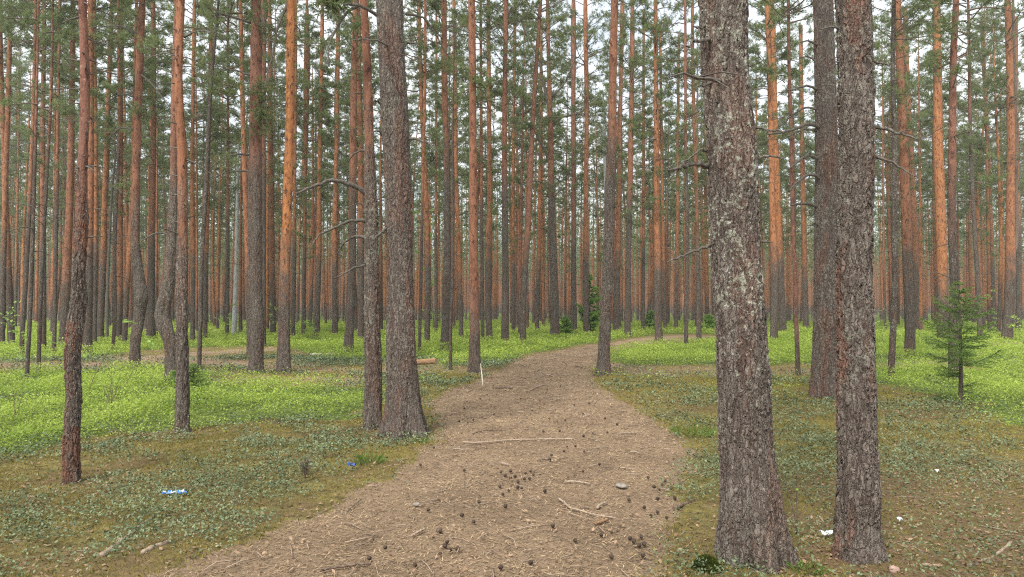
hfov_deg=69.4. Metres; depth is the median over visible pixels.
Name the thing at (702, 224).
pine tree
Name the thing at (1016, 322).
birch sapling
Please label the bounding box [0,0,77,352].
pine tree
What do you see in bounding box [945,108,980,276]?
pine tree
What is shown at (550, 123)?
pine tree
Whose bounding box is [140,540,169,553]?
fallen stick
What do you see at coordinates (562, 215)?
pine tree
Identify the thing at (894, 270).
pine tree
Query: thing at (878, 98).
pine tree
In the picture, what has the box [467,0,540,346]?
pine tree
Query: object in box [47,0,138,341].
pine tree
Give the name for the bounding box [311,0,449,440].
pine tree
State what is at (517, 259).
pine tree
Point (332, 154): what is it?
pine tree
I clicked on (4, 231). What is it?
pine tree
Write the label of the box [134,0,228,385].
pine tree
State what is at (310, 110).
pine tree
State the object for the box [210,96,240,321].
pine tree
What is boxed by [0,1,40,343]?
pine tree
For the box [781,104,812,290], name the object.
pine tree
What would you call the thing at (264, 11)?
pine tree
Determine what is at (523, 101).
pine tree
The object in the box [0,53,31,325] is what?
pine tree
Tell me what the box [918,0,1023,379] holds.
pine tree
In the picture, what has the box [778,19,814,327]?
pine tree
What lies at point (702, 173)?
pine tree
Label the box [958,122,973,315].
pine tree
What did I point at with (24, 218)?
pine tree
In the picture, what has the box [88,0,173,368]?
pine tree
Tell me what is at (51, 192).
pine tree
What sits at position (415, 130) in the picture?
pine tree
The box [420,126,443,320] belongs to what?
pine tree
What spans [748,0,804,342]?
pine tree
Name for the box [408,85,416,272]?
pine tree
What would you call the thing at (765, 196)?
pine tree
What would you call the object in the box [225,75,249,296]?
pine tree
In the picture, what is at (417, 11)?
pine tree
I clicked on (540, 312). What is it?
pine tree
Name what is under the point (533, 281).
pine tree
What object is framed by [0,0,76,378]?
pine tree
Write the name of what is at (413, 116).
pine tree
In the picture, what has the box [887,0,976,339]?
pine tree
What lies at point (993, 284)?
pine tree
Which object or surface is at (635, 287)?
pine wood
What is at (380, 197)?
pine tree
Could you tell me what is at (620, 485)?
stone
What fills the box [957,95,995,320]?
pine tree
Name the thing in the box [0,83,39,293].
pine tree
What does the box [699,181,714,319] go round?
pine tree
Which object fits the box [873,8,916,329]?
pine tree
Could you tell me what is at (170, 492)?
plastic wrapper
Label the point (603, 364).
pine tree
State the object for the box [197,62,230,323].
pine tree
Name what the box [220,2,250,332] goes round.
pine tree
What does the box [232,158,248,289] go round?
pine tree
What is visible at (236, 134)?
pine tree
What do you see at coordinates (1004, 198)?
pine tree
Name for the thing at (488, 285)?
pine tree
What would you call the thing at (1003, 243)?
pine tree
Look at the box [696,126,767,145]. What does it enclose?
pine tree
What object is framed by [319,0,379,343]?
pine tree
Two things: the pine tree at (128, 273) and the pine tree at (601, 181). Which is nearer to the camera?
the pine tree at (128, 273)
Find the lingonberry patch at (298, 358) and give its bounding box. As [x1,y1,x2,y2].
[0,350,1023,576]
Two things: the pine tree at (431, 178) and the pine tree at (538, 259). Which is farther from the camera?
the pine tree at (431, 178)
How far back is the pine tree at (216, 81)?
17.92 m
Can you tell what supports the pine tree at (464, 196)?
on the ground
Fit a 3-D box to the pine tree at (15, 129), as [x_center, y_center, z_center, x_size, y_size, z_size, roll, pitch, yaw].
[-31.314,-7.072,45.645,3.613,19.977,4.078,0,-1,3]
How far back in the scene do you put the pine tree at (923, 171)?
69.53 m
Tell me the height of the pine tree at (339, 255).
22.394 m
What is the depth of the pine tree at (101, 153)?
42.13 m
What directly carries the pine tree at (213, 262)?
on the ground
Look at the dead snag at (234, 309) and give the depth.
40.84 m
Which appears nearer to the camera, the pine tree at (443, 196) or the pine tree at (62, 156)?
the pine tree at (62, 156)
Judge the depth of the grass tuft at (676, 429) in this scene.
9.17 m
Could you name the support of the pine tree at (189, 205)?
on the ground
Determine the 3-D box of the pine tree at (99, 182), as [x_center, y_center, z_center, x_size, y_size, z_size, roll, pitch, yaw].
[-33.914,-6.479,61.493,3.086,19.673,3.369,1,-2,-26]
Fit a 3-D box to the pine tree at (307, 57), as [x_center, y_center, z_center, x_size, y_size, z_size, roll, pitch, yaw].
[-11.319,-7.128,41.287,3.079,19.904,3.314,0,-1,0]
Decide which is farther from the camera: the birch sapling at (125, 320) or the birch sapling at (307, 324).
the birch sapling at (307, 324)
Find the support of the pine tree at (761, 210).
on the ground
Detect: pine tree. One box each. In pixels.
[0,0,50,342]
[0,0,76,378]
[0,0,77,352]
[0,0,79,349]
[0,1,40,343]
[0,5,56,326]
[0,19,39,329]
[0,41,39,322]
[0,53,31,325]
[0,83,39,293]
[0,112,36,294]
[0,132,25,258]
[8,112,37,320]
[9,0,107,373]
[9,54,53,319]
[13,90,52,322]
[15,0,103,352]
[28,83,77,311]
[30,29,78,331]
[30,48,79,254]
[37,100,75,272]
[37,153,62,291]
[38,61,78,291]
[40,0,106,344]
[40,0,136,352]
[45,41,103,294]
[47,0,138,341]
[48,32,79,284]
[53,1,130,287]
[61,0,104,483]
[70,0,157,350]
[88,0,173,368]
[96,0,132,338]
[97,8,158,339]
[97,96,112,295]
[97,104,114,310]
[98,89,128,325]
[98,121,114,293]
[100,22,146,327]
[101,108,129,322]
[107,0,160,344]
[110,61,148,293]
[111,0,197,333]
[114,130,147,311]
[116,12,170,284]
[123,0,186,337]
[123,37,171,276]
[123,133,147,298]
[123,139,142,290]
[126,1,170,332]
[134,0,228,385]
[140,88,169,261]
[140,110,169,248]
[142,19,200,316]
[143,110,177,279]
[144,113,168,285]
[147,0,215,433]
[147,0,239,339]
[158,21,230,330]
[158,148,176,321]
[177,104,204,297]
[177,128,201,270]
[184,31,233,281]
[186,0,271,370]
[186,2,278,338]
[186,118,201,321]
[187,0,240,338]
[188,114,225,321]
[195,85,239,327]
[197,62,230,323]
[199,0,264,354]
[199,37,240,328]
[209,0,285,372]
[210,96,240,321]
[210,103,239,284]
[210,126,239,269]
[213,0,306,346]
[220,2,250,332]
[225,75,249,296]
[229,0,301,329]
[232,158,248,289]
[232,163,245,319]
[234,2,312,288]
[237,0,310,332]
[240,65,284,209]
[244,0,330,373]
[266,0,324,336]
[266,63,302,280]
[266,117,282,320]
[269,107,283,321]
[274,140,292,272]
[281,0,333,333]
[291,82,314,323]
[292,133,314,297]
[295,0,382,429]
[296,51,333,329]
[297,40,333,322]
[299,0,350,337]
[300,91,339,265]
[309,0,363,334]
[310,36,350,330]
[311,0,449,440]
[313,67,347,322]
[314,117,332,319]
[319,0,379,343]
[320,0,378,352]
[322,95,357,324]
[323,88,357,321]
[328,15,364,291]
[329,0,380,330]
[329,120,356,291]
[330,128,348,321]
[342,181,364,299]
[345,96,382,325]
[349,23,416,329]
[356,135,383,248]
[374,107,386,324]
[375,133,384,282]
[378,0,452,344]
[378,7,422,202]
[403,0,487,351]
[404,0,467,353]
[405,60,421,199]
[408,71,431,282]
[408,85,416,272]
[408,92,428,287]
[414,5,452,331]
[414,92,442,289]
[419,103,443,321]
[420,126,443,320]
[426,0,479,337]
[427,50,477,274]
[428,101,467,219]
[431,0,534,340]
[432,137,465,239]
[433,0,468,288]
[434,68,478,327]
[437,0,542,339]
[441,72,491,256]
[448,15,456,369]
[449,0,502,373]
[458,61,500,278]
[460,138,486,280]
[460,144,483,287]
[462,119,498,323]
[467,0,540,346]
[476,57,511,279]
[477,112,501,278]
[485,0,546,333]
[490,0,581,345]
[491,0,546,334]
[491,58,536,327]
[493,80,524,322]
[494,21,556,328]
[501,132,534,255]
[507,106,533,317]
[515,15,568,328]
[518,0,588,337]
[521,75,556,325]
[523,73,562,325]
[532,105,554,320]
[533,127,570,323]
[539,0,603,330]
[542,0,629,334]
[544,20,604,290]
[546,126,578,318]
[547,65,592,315]
[556,137,582,316]
[562,76,598,321]
[576,72,607,324]
[582,82,636,323]
[583,129,603,318]
[589,0,653,330]
[590,0,636,375]
[590,110,625,290]
[591,30,645,326]
[592,137,615,269]
[593,0,666,336]
[615,114,637,320]
[616,98,650,321]
[618,0,696,341]
[621,83,667,314]
[622,9,670,329]
[633,90,669,295]
[636,11,683,329]
[637,130,666,310]
[640,0,704,347]
[647,112,675,320]
[649,95,681,324]
[652,103,683,277]
[659,129,682,301]
[660,1,707,342]
[662,29,705,329]
[664,103,701,323]
[667,0,799,574]
[668,130,699,299]
[673,33,708,325]
[679,113,707,322]
[680,44,709,323]
[689,73,711,314]
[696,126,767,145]
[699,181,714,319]
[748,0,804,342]
[748,36,780,284]
[749,0,807,331]
[749,11,793,290]
[753,0,834,374]
[757,112,782,321]
[758,115,768,220]
[758,149,769,267]
[759,104,798,269]
[759,135,783,319]
[765,102,791,290]
[770,0,837,399]
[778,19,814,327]
[778,73,813,322]
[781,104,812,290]
[781,134,814,294]
[788,119,814,321]
[798,97,814,246]
[799,127,814,267]
[802,21,838,166]
[804,12,889,156]
[805,109,814,225]
[812,19,876,159]
[820,0,919,564]
[871,0,951,356]
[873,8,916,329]
[873,35,917,326]
[874,0,948,378]
[874,10,920,304]
[874,112,901,320]
[875,88,915,325]
[875,94,901,274]
[875,167,900,231]
[877,7,944,329]
[884,10,944,331]
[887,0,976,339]
[890,90,930,263]
[897,78,945,261]
[914,63,956,324]
[914,110,933,319]
[915,17,967,248]
[915,49,959,320]
[915,128,932,281]
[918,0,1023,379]
[922,79,967,273]
[923,0,1020,334]
[925,90,973,283]
[945,98,971,264]
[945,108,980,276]
[956,41,1006,327]
[956,75,996,288]
[956,106,985,322]
[957,2,1023,333]
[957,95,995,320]
[957,111,995,311]
[958,0,1023,338]
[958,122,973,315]
[960,0,1005,329]
[960,17,1006,326]
[988,10,1023,329]
[989,46,1019,321]
[991,58,1023,222]
[992,126,1023,242]
[993,83,1023,243]
[993,123,1023,293]
[994,161,1023,319]
[995,98,1023,322]
[1019,42,1023,214]
[1020,144,1023,293]
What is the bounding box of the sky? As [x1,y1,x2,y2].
[0,0,1023,266]
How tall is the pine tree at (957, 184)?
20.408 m
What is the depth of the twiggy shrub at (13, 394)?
10.29 m
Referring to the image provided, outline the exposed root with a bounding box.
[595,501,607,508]
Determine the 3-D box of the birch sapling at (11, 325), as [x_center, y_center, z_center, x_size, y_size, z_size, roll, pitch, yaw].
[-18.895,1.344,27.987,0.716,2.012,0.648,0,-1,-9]
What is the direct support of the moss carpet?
on the ground
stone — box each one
[615,483,626,487]
[889,565,899,572]
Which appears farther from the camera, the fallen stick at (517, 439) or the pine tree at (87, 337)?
the pine tree at (87, 337)
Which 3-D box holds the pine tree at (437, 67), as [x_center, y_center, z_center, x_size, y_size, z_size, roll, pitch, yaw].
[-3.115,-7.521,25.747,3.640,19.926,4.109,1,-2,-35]
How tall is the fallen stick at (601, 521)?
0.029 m
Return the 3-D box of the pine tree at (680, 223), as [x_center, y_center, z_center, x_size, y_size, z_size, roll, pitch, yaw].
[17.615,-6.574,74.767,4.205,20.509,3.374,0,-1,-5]
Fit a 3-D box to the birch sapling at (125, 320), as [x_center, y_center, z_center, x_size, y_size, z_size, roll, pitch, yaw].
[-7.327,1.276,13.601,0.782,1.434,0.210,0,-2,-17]
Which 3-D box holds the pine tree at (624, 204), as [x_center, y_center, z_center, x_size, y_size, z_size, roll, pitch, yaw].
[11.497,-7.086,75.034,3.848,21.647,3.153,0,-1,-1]
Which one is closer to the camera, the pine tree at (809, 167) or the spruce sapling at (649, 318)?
the spruce sapling at (649, 318)
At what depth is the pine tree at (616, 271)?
46.39 m
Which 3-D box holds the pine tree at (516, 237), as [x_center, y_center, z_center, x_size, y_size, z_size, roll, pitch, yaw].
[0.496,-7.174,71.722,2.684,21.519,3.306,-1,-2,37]
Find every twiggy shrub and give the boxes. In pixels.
[8,388,28,419]
[101,372,123,419]
[297,456,316,481]
[775,454,804,534]
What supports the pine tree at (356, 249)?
on the ground
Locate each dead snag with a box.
[99,136,120,341]
[231,144,241,333]
[597,92,605,197]
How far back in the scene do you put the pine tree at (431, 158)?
44.71 m
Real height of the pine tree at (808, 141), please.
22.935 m
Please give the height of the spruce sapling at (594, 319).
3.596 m
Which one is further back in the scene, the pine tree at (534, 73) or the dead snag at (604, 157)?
the dead snag at (604, 157)
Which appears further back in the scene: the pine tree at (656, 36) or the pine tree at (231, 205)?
the pine tree at (231, 205)
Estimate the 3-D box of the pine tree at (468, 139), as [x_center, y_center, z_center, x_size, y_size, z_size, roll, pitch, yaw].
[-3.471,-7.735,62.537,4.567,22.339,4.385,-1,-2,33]
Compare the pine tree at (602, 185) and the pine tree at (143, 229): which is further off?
the pine tree at (143, 229)
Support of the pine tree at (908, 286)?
on the ground
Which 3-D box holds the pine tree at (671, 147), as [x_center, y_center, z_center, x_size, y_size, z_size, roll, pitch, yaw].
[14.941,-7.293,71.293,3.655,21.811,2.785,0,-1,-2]
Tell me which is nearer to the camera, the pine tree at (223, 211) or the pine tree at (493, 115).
the pine tree at (493, 115)
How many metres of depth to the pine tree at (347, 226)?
42.99 m
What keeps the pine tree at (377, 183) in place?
on the ground
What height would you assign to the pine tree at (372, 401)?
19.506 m
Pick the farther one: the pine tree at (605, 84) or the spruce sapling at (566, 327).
the pine tree at (605, 84)
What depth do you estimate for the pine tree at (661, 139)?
49.44 m
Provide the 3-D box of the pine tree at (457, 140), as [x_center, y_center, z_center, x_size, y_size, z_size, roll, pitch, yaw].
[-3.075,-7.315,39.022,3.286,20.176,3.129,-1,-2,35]
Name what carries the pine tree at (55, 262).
on the ground
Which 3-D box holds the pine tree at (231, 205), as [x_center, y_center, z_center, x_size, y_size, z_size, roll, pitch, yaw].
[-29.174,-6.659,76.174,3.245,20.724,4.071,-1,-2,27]
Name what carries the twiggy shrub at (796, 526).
on the ground
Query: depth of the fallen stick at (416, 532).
5.18 m
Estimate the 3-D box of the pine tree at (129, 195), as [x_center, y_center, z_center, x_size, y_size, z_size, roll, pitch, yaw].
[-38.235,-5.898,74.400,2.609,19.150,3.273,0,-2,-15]
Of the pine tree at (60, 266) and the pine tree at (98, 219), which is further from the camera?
the pine tree at (98, 219)
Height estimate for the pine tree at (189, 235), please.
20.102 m
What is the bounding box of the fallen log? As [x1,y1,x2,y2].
[417,358,436,364]
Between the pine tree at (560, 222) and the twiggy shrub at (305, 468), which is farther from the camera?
the pine tree at (560, 222)
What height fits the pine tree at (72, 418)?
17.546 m
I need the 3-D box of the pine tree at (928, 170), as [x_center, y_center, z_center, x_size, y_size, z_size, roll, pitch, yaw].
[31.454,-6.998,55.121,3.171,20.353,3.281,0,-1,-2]
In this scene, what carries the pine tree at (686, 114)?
on the ground
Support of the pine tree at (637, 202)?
on the ground
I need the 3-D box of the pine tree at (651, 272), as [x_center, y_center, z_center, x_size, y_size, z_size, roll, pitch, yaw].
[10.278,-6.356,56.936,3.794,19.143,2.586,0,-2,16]
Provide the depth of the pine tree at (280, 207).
78.22 m
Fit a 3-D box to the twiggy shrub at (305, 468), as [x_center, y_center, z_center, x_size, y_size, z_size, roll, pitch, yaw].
[-1.877,1.669,6.764,0.153,0.282,0.205,0,-1,0]
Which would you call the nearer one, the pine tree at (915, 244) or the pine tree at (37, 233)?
the pine tree at (915, 244)
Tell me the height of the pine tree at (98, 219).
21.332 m
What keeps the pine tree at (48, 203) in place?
on the ground
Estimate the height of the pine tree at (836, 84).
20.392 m
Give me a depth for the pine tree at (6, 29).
27.80 m
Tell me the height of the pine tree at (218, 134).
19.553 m
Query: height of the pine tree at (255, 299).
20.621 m
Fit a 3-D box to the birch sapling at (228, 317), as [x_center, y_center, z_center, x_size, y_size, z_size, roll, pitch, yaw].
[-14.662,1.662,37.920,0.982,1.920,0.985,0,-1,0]
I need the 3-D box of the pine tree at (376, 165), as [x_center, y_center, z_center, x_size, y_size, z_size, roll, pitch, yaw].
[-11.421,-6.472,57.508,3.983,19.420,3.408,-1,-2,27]
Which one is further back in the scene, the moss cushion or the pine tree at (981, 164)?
the pine tree at (981, 164)
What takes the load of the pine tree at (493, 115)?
on the ground
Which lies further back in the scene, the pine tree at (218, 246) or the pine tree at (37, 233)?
the pine tree at (37, 233)
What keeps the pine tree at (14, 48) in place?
on the ground
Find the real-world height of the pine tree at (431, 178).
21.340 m
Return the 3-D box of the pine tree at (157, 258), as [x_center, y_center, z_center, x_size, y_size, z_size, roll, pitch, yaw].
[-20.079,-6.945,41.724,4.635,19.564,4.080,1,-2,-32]
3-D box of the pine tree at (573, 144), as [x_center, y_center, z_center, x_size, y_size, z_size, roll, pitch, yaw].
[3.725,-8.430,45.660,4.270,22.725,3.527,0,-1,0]
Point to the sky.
(881, 4)
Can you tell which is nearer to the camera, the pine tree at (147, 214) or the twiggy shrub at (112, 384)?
the twiggy shrub at (112, 384)
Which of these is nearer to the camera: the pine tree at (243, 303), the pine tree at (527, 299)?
the pine tree at (527, 299)
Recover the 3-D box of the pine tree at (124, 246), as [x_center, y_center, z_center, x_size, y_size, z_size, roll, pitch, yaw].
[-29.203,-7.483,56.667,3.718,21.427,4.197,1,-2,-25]
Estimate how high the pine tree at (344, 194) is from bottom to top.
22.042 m
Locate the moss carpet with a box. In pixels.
[0,364,1023,576]
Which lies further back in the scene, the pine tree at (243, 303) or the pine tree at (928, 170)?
the pine tree at (243, 303)
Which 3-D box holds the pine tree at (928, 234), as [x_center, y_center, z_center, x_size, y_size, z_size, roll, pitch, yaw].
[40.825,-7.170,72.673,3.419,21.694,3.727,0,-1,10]
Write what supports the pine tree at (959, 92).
on the ground
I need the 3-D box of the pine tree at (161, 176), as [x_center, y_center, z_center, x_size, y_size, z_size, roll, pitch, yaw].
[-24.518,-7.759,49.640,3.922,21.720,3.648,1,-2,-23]
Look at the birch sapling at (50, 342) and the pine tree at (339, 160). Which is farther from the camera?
the pine tree at (339, 160)
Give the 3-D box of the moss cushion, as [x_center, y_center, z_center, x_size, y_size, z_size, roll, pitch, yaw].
[1.184,1.663,4.497,0.205,0.104,0.207,0,-1,0]
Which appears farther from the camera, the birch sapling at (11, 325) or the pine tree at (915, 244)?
the pine tree at (915, 244)
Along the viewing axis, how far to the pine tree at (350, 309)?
26.00 m
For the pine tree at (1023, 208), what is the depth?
78.33 m
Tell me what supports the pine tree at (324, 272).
on the ground
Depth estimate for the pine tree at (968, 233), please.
65.09 m
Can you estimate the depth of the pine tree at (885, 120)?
52.60 m
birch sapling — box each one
[0,301,20,340]
[9,331,26,358]
[46,334,64,354]
[89,319,135,391]
[122,340,154,392]
[216,302,236,331]
[299,320,315,333]
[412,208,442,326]
[875,308,889,338]
[1006,315,1022,335]
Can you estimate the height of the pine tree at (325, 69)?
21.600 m
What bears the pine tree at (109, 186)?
on the ground
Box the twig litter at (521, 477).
[2,346,1023,576]
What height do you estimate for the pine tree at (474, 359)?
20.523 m
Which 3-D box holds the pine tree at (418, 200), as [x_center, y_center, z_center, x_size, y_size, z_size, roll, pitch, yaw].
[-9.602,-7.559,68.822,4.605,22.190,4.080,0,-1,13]
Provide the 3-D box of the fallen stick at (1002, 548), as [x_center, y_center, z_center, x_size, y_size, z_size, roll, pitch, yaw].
[3.207,1.739,4.883,0.649,0.036,0.036,1,-2,-42]
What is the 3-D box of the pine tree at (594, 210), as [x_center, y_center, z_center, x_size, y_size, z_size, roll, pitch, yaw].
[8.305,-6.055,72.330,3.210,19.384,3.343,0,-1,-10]
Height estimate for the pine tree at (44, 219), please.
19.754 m
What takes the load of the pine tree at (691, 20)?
on the ground
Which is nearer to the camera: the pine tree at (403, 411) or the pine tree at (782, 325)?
the pine tree at (403, 411)
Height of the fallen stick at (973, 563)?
0.024 m
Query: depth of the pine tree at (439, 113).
59.04 m
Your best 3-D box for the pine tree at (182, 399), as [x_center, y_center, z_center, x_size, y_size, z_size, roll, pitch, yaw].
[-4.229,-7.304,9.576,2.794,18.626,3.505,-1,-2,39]
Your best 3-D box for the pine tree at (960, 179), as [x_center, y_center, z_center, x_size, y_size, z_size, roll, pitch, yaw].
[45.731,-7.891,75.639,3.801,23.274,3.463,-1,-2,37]
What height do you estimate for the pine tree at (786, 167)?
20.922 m
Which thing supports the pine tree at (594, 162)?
on the ground
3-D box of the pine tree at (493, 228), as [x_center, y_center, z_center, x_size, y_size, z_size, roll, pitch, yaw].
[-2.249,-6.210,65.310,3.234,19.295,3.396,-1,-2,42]
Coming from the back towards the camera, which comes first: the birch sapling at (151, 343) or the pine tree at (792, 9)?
the pine tree at (792, 9)
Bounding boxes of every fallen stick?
[98,515,153,556]
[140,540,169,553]
[320,561,370,571]
[410,528,425,536]
[462,438,574,443]
[472,430,505,433]
[565,480,590,484]
[594,518,608,524]
[673,499,694,510]
[967,559,1002,566]
[981,540,1012,560]
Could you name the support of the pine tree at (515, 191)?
on the ground
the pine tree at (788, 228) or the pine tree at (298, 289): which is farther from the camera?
the pine tree at (298, 289)
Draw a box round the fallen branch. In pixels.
[557,497,615,518]
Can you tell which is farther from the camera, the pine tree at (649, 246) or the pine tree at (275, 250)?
the pine tree at (275, 250)
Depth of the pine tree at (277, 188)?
62.63 m
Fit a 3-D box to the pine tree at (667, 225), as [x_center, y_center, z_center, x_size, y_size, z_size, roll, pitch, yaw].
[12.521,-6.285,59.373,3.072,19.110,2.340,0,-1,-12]
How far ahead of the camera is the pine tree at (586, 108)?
41.16 m
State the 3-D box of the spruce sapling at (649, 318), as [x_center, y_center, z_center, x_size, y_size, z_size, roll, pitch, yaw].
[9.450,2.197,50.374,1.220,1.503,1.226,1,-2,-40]
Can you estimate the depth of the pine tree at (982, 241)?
72.12 m
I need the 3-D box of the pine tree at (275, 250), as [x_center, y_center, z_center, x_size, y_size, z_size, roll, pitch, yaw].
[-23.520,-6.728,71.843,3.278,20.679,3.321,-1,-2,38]
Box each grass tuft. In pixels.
[353,449,389,465]
[409,437,428,442]
[667,424,717,437]
[786,559,831,575]
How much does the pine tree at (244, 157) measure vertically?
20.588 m
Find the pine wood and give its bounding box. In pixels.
[0,126,1023,321]
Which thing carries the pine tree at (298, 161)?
on the ground
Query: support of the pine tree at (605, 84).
on the ground
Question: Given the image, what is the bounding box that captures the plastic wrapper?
[162,489,186,493]
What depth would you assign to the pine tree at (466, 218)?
73.83 m
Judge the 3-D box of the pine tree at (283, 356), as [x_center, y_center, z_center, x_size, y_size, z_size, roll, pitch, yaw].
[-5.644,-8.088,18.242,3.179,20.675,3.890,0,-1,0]
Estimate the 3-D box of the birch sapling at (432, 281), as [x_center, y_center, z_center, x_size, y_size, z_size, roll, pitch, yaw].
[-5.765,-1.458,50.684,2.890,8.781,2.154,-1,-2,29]
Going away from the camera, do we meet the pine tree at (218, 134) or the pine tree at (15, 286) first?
the pine tree at (218, 134)
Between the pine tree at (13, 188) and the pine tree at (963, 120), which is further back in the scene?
the pine tree at (13, 188)
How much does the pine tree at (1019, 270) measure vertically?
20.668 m
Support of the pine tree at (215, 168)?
on the ground
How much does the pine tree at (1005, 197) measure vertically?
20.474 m
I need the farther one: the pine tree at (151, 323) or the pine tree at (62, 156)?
the pine tree at (62, 156)
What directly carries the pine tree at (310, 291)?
on the ground
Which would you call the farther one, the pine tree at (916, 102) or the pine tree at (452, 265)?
the pine tree at (916, 102)
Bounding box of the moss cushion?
[691,554,723,573]
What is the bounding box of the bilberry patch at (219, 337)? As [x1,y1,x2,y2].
[0,319,1023,456]
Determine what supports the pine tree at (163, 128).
on the ground
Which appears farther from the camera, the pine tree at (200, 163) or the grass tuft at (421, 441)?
the pine tree at (200, 163)
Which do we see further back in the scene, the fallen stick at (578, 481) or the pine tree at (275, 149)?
the pine tree at (275, 149)
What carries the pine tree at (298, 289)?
on the ground
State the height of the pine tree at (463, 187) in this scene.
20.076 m
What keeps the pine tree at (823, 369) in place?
on the ground
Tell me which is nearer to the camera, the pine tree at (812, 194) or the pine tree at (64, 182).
the pine tree at (64, 182)
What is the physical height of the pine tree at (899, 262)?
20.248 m
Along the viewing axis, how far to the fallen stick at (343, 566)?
4.55 m
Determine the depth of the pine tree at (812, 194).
79.08 m
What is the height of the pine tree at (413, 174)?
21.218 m
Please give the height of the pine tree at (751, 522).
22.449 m
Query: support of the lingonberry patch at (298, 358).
on the ground
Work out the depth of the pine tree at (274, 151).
45.92 m
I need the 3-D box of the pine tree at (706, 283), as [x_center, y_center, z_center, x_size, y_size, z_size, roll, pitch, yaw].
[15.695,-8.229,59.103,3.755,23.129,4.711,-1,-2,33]
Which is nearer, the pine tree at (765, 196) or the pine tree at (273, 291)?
the pine tree at (273, 291)
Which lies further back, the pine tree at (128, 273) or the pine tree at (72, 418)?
the pine tree at (128, 273)
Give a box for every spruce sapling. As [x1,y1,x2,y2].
[162,369,175,388]
[174,363,215,398]
[559,316,574,334]
[576,274,600,331]
[645,310,654,328]
[701,314,714,330]
[917,281,1004,404]
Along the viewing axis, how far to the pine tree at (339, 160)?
52.87 m
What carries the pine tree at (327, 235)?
on the ground
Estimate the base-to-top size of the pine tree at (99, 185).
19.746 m
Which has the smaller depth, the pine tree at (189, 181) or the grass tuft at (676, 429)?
the grass tuft at (676, 429)
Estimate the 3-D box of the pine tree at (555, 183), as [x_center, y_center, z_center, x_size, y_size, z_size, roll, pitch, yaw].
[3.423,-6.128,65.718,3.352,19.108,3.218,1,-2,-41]
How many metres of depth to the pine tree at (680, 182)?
78.34 m
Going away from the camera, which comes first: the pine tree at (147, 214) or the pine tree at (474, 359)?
the pine tree at (474, 359)
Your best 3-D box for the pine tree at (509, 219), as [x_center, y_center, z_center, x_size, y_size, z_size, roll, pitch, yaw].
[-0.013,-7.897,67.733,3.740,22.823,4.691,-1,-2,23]
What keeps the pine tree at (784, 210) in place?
on the ground
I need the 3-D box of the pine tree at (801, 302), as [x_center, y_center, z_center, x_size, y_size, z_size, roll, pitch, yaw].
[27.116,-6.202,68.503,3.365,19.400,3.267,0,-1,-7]
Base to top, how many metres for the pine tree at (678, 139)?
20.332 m
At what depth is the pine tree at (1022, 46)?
49.81 m
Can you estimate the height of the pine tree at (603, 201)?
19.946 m
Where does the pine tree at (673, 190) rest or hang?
on the ground
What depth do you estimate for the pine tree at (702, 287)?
70.09 m
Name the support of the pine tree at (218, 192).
on the ground
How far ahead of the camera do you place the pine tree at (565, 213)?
54.06 m
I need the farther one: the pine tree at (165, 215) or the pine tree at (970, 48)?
the pine tree at (165, 215)
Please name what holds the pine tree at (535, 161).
on the ground
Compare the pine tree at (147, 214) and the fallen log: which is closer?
the fallen log
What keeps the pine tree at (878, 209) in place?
on the ground
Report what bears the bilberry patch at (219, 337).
on the ground
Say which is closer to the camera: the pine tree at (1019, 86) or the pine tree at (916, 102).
the pine tree at (1019, 86)
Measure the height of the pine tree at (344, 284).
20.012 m
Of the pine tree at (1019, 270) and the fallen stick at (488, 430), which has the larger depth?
the pine tree at (1019, 270)
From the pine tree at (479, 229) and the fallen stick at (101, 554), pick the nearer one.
the fallen stick at (101, 554)
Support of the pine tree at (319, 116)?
on the ground
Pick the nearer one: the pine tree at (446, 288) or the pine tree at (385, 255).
the pine tree at (446, 288)
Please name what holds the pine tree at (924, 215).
on the ground
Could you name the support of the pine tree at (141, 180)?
on the ground
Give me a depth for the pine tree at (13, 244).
69.25 m
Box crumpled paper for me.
[820,530,832,535]
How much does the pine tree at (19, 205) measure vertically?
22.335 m
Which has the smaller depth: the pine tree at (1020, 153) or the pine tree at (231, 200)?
the pine tree at (1020, 153)
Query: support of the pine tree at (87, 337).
on the ground
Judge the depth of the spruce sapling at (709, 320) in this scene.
48.14 m
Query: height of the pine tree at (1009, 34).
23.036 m
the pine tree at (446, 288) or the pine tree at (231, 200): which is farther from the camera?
the pine tree at (231, 200)
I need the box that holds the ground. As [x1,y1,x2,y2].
[0,311,1023,576]
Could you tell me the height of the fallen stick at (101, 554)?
0.051 m
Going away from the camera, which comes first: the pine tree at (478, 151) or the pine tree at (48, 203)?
the pine tree at (478, 151)
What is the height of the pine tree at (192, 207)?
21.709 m
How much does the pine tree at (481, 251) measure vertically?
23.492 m
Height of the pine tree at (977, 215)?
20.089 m
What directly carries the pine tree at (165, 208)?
on the ground
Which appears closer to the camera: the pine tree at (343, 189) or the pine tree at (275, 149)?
the pine tree at (275, 149)
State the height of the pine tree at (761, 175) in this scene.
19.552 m
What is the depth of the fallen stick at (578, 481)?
6.68 m
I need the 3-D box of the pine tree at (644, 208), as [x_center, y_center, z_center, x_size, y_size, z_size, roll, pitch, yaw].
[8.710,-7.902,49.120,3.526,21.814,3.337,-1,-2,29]
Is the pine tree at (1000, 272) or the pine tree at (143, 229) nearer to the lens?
the pine tree at (1000, 272)
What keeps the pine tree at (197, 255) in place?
on the ground
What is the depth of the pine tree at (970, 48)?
35.62 m

